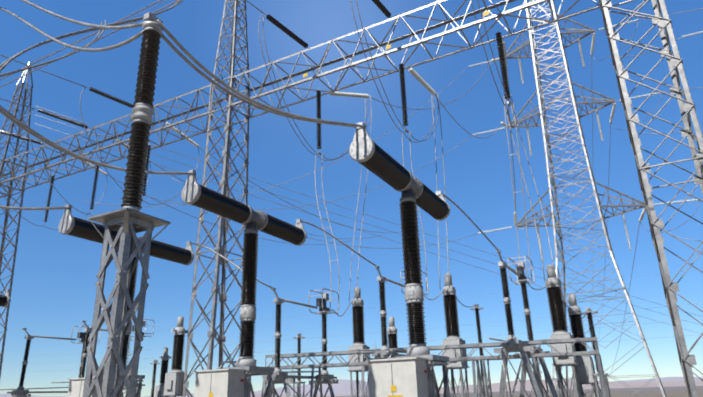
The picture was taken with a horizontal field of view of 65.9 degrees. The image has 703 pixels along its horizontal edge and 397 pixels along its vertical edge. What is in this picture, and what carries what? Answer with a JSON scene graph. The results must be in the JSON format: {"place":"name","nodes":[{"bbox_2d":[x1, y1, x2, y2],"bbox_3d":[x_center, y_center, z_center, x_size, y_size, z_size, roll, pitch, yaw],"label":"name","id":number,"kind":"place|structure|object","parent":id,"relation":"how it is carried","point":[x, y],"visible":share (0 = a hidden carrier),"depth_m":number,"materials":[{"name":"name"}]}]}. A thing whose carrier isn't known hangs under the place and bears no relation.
{"place":"outdoors","nodes":[
{"label":"outdoors","id":0,"kind":"place"},
{"bbox_2d":[51,319,154,396],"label":"disconnector","id":1,"kind":"object","parent":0,"point":[85,352],"visible":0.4,"depth_m":25.40,"materials":[{"name":"metal"}]},
{"bbox_2d":[123,337,133,395],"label":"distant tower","id":2,"kind":"structure","parent":0,"point":[131,339],"depth_m":242.28,"materials":[{"name":"metal"}]},
{"bbox_2d":[0,377,702,396],"bbox_3d":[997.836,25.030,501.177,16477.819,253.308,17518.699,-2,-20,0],"label":"mountains","id":3,"kind":"structure","parent":0,"point":[342,387],"depth_m":6432.77,"materials":[{"name":"stone"}]},
{"bbox_2d":[0,0,702,396],"label":"sky","id":4,"kind":"structure","parent":0,"point":[54,289],"materials":[{"name":"blue"}]},
{"bbox_2d":[337,386,702,396],"bbox_3d":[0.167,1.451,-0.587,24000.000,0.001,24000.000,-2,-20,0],"label":"ground","id":5,"kind":"structure","parent":0,"point":[678,391],"depth_m":219.71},
{"bbox_2d":[0,289,9,306],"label":"breaker","id":6,"kind":"object","parent":5,"relation":"on","point":[4,300],"visible":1,"depth_m":25.42,"materials":[{"name":"metal"}]},
{"bbox_2d":[0,325,100,396],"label":"disconnector","id":7,"kind":"object","parent":5,"relation":"on","point":[19,391],"visible":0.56,"depth_m":25.60,"materials":[{"name":"metal"}]},
{"bbox_2d":[58,204,193,396],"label":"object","id":8,"kind":"object","parent":5,"relation":"on","point":[70,224],"visible":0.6,"depth_m":15.61,"materials":[{"name":"ceramic"}]},
{"bbox_2d":[83,19,170,396],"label":"arrester","id":9,"kind":"object","parent":5,"relation":"on","point":[129,220],"visible":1,"depth_m":7.24,"materials":[{"name":"metal"}]},
{"bbox_2d":[150,360,160,396],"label":"post","id":10,"kind":"object","parent":5,"relation":"on","point":[155,362],"visible":1,"depth_m":31.23,"materials":[{"name":"metal"}]},
{"bbox_2d":[155,347,171,396],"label":"current transformer","id":11,"kind":"object","parent":5,"relation":"on","point":[159,388],"visible":0.83,"depth_m":28.63,"materials":[{"name":"metal"}]},
{"bbox_2d":[162,316,187,396],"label":"current transformer","id":12,"kind":"object","parent":5,"relation":"on","point":[174,381],"visible":1,"depth_m":25.57,"materials":[{"name":"metal"}]},
{"bbox_2d":[181,169,306,396],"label":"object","id":13,"kind":"object","parent":5,"relation":"on","point":[228,382],"visible":1,"depth_m":13.58,"materials":[{"name":"ceramic"}]},
{"bbox_2d":[293,333,304,396],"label":"post insulator","id":14,"kind":"object","parent":5,"relation":"on","point":[298,382],"visible":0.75,"depth_m":27.48,"materials":[{"name":"metal"}]},
{"bbox_2d":[262,288,338,396],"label":"disconnector phase","id":15,"kind":"object","parent":5,"relation":"on","point":[279,376],"visible":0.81,"depth_m":19.21,"materials":[{"name":"metal"}]},
{"bbox_2d":[0,0,702,396],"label":"gantry","id":16,"kind":"object","parent":5,"relation":"on","point":[656,224],"visible":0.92,"depth_m":27.08,"materials":[{"name":"metal"}]},
{"bbox_2d":[0,0,510,221],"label":"dark insulator strings","id":17,"kind":"object","parent":16,"relation":"attached to","point":[304,44],"visible":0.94,"depth_m":27.55,"materials":[{"name":"ceramic"}]},
{"bbox_2d":[0,0,702,381],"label":"conductors","id":18,"kind":"structure","parent":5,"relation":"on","point":[130,22],"depth_m":21.48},
{"bbox_2d":[347,287,369,396],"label":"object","id":19,"kind":"object","parent":5,"relation":"on","point":[358,320],"visible":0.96,"depth_m":23.85,"materials":[{"name":"metal"}]},
{"bbox_2d":[387,317,397,353],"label":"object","id":20,"kind":"object","parent":5,"relation":"on","point":[392,335],"visible":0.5,"depth_m":22.75,"materials":[{"name":"ceramic"}]},
{"bbox_2d":[357,266,428,359],"bbox_3d":[1.695,5.220,18.703,2.125,6.071,4.952,-12,-22,26],"label":"disconnector phase","id":21,"kind":"object","parent":5,"relation":"on","point":[384,352],"visible":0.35,"depth_m":17.91,"materials":[{"name":"metal"}]},
{"bbox_2d":[349,122,449,396],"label":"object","id":22,"kind":"object","parent":5,"relation":"on","point":[411,373],"visible":1,"depth_m":11.42,"materials":[{"name":"ceramic"}]},
{"bbox_2d":[261,337,607,396],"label":"steel support structure","id":23,"kind":"object","parent":5,"relation":"on","point":[533,356],"visible":0.6,"depth_m":17.62,"materials":[{"name":"metal"}]},
{"bbox_2d":[442,273,469,396],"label":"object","id":24,"kind":"object","parent":5,"relation":"on","point":[451,316],"visible":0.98,"depth_m":20.92,"materials":[{"name":"metal"}]},
{"bbox_2d":[470,304,491,396],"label":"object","id":25,"kind":"object","parent":5,"relation":"on","point":[481,352],"visible":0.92,"depth_m":24.52,"materials":[{"name":"metal"}]},
{"bbox_2d":[488,250,557,396],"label":"disconnector phase","id":26,"kind":"object","parent":5,"relation":"on","point":[511,343],"visible":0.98,"depth_m":16.98,"materials":[{"name":"metal"}]},
{"bbox_2d":[545,264,580,396],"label":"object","id":27,"kind":"object","parent":5,"relation":"on","point":[556,306],"visible":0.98,"depth_m":19.54,"materials":[{"name":"metal"}]},
{"bbox_2d":[568,294,596,396],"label":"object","id":28,"kind":"object","parent":5,"relation":"on","point":[585,368],"visible":0.81,"depth_m":20.20,"materials":[{"name":"metal"}]},
{"bbox_2d":[506,0,666,396],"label":"transmission tower","id":29,"kind":"structure","parent":5,"relation":"on","point":[608,100],"depth_m":47.45,"materials":[{"name":"metal"}]},
{"bbox_2d":[143,12,622,260],"bbox_3d":[6.082,-7.903,31.959,10.595,25.510,43.710,-17,-25,36],"label":"line hardware","id":30,"kind":"object","parent":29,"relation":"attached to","point":[148,15],"visible":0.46,"depth_m":8.65,"materials":[{"name":"metal"}]},
{"bbox_2d":[77,19,702,260],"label":"pale insulator strings","id":31,"kind":"object","parent":29,"relation":"attached to","point":[418,77],"visible":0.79,"depth_m":45.57},
{"bbox_2d":[580,307,610,396],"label":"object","id":32,"kind":"object","parent":5,"relation":"on","point":[592,334],"visible":0.67,"depth_m":19.81,"materials":[{"name":"metal"}]}
]}

